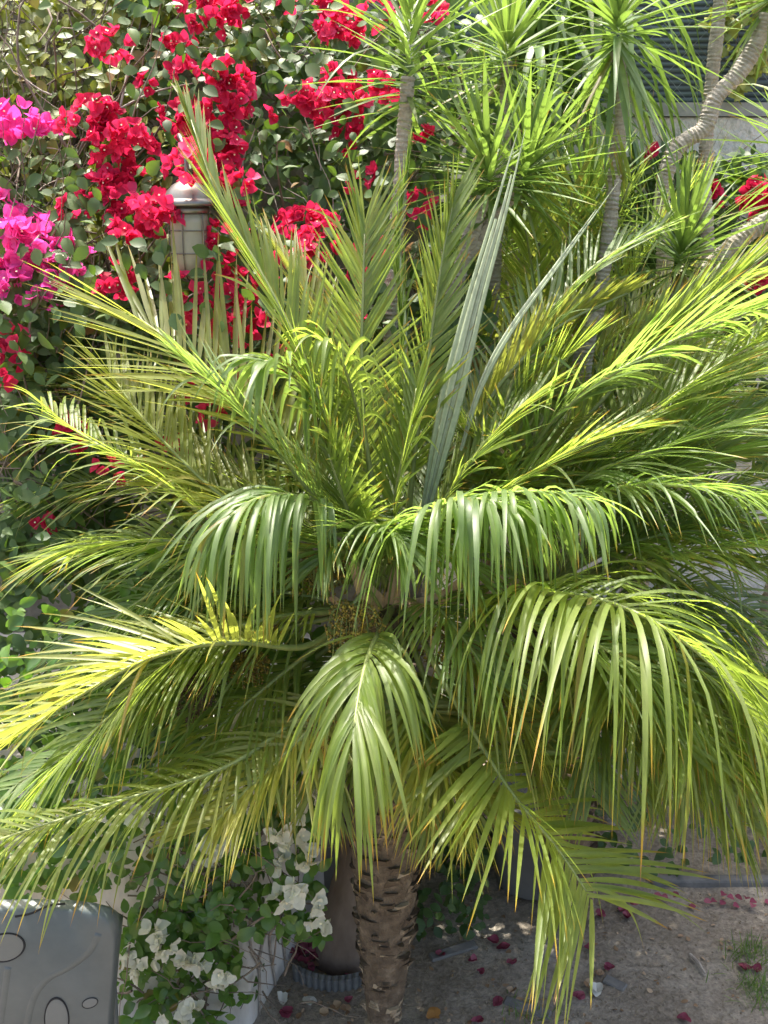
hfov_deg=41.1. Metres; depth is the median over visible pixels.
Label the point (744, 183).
bougainvillea
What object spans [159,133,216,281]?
wall lantern
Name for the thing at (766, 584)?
dracaena
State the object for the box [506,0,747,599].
dracaena
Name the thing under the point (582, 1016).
soil crumbs
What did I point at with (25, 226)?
bougainvillea
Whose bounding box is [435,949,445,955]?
fallen bract
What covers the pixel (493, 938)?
fallen bract
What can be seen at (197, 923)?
bougainvillea
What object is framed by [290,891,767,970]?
bract litter
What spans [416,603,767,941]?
ground cover
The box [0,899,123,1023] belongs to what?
plastic bin
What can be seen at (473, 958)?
fallen bract
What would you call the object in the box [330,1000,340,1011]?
dry leaf
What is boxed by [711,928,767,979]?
grass tuft
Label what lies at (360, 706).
palm tree
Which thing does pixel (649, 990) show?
leaf litter
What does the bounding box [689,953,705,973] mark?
dry stick
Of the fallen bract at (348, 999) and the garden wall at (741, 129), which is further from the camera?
the garden wall at (741, 129)
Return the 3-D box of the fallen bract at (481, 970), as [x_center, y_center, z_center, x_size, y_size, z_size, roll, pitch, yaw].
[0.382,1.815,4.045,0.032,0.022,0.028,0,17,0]
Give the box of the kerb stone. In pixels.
[650,875,767,887]
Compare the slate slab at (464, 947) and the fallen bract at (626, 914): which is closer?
the slate slab at (464, 947)
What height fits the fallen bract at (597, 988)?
0.031 m
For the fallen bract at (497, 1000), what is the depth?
3.89 m
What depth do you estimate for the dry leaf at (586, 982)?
4.00 m
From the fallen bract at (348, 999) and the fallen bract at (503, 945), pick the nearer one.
the fallen bract at (348, 999)
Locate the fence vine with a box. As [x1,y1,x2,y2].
[688,0,767,104]
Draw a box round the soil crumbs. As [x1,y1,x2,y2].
[262,890,767,1023]
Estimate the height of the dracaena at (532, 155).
3.482 m
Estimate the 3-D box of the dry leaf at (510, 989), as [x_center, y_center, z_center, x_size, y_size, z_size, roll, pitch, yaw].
[0.491,1.842,3.948,0.038,0.030,0.036,0,17,0]
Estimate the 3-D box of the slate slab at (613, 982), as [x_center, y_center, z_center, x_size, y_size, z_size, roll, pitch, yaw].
[0.903,1.846,4.006,0.091,0.022,0.046,12,21,35]
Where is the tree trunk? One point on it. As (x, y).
(338, 955)
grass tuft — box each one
[706,964,767,1015]
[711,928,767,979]
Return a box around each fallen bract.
[277,991,287,1004]
[279,1006,292,1017]
[302,996,316,1004]
[344,996,352,1002]
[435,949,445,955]
[468,954,476,961]
[471,1015,483,1022]
[477,967,484,973]
[487,934,498,942]
[493,996,502,1005]
[496,942,509,948]
[506,958,516,964]
[573,991,584,999]
[589,982,602,996]
[595,908,605,916]
[604,962,614,969]
[622,910,630,918]
[677,1012,690,1021]
[738,963,751,969]
[751,962,761,971]
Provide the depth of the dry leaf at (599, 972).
4.05 m
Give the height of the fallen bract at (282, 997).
0.050 m
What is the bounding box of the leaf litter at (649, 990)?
[269,892,767,1023]
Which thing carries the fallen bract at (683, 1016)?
on the ground at (519, 980)
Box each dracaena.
[292,0,528,597]
[374,40,641,680]
[390,0,630,746]
[503,93,693,397]
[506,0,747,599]
[566,86,767,825]
[601,0,767,737]
[655,0,727,603]
[697,42,767,819]
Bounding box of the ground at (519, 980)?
[151,726,767,1023]
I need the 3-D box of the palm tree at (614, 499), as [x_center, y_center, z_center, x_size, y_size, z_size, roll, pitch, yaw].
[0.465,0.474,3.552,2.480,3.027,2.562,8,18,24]
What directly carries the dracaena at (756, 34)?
on the ground at (519, 980)
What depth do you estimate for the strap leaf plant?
4.54 m
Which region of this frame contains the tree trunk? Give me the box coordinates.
[314,784,360,975]
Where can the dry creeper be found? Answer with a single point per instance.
(257, 961)
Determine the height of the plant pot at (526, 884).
0.459 m
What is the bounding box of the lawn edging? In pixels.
[292,963,361,991]
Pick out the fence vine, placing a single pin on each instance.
(729, 34)
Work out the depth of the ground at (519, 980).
4.12 m
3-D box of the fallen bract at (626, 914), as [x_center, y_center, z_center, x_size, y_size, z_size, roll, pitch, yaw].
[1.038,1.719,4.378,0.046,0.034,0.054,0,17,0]
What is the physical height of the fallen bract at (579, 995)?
0.036 m
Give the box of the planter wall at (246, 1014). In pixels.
[0,633,344,1023]
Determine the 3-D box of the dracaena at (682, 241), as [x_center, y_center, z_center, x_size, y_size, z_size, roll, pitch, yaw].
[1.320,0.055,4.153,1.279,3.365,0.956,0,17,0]
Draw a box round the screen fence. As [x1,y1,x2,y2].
[443,0,767,116]
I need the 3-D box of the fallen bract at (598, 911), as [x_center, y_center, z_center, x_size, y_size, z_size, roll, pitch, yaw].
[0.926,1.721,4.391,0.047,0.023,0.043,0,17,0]
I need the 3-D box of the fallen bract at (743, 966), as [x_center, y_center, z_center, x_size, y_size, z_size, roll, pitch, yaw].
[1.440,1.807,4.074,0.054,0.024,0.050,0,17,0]
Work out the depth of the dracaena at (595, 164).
3.96 m
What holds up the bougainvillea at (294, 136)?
in the planter wall at (246, 1014)
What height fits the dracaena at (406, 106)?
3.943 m
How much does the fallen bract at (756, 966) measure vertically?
0.033 m
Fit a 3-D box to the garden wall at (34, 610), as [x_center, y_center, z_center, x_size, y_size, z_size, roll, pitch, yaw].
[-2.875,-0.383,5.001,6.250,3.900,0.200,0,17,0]
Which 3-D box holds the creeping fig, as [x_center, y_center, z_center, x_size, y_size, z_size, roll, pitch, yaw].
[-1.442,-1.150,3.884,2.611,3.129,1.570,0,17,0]
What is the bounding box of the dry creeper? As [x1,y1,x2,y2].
[248,779,298,1014]
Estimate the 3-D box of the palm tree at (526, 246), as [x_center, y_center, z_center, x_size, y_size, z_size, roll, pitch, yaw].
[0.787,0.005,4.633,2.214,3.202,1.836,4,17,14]
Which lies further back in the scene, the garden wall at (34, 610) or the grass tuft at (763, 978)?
the garden wall at (34, 610)
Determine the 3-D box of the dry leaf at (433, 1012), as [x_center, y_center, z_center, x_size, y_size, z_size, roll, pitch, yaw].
[0.187,1.874,3.826,0.049,0.026,0.080,4,17,12]
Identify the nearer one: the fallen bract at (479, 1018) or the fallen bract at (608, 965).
the fallen bract at (479, 1018)
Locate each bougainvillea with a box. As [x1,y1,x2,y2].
[0,0,604,643]
[0,88,186,568]
[0,527,365,1023]
[449,84,767,473]
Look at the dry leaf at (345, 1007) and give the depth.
3.86 m
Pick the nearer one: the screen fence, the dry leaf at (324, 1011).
the dry leaf at (324, 1011)
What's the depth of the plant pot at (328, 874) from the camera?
4.39 m
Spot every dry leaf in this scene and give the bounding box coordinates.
[319,1007,328,1015]
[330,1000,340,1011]
[340,1004,350,1010]
[426,1007,439,1018]
[506,986,516,993]
[583,978,594,987]
[594,969,603,975]
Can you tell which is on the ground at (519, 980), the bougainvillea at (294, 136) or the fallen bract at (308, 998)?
the fallen bract at (308, 998)
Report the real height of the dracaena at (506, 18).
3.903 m
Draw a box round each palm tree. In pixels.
[0,76,716,1023]
[184,227,767,927]
[336,128,767,763]
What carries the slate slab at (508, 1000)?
on the ground at (519, 980)
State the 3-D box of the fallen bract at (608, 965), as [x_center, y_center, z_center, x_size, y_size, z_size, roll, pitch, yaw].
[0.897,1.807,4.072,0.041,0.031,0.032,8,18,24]
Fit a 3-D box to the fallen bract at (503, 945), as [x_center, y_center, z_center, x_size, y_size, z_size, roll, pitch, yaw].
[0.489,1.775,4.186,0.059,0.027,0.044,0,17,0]
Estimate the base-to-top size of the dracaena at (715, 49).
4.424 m
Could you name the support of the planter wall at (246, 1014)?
on the ground at (519, 980)
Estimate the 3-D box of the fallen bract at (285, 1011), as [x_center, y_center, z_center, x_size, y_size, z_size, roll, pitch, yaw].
[-0.367,1.877,3.844,0.057,0.037,0.048,0,17,0]
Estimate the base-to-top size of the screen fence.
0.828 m
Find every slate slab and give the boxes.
[428,940,477,961]
[503,996,551,1019]
[602,975,627,991]
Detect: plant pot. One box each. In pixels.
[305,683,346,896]
[492,773,546,899]
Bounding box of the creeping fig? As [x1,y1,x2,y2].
[0,0,306,513]
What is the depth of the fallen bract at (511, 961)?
4.10 m
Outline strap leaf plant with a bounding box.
[359,0,766,755]
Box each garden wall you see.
[0,0,441,680]
[434,117,767,698]
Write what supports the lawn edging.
on the ground at (519, 980)
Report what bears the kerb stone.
on the ground at (519, 980)

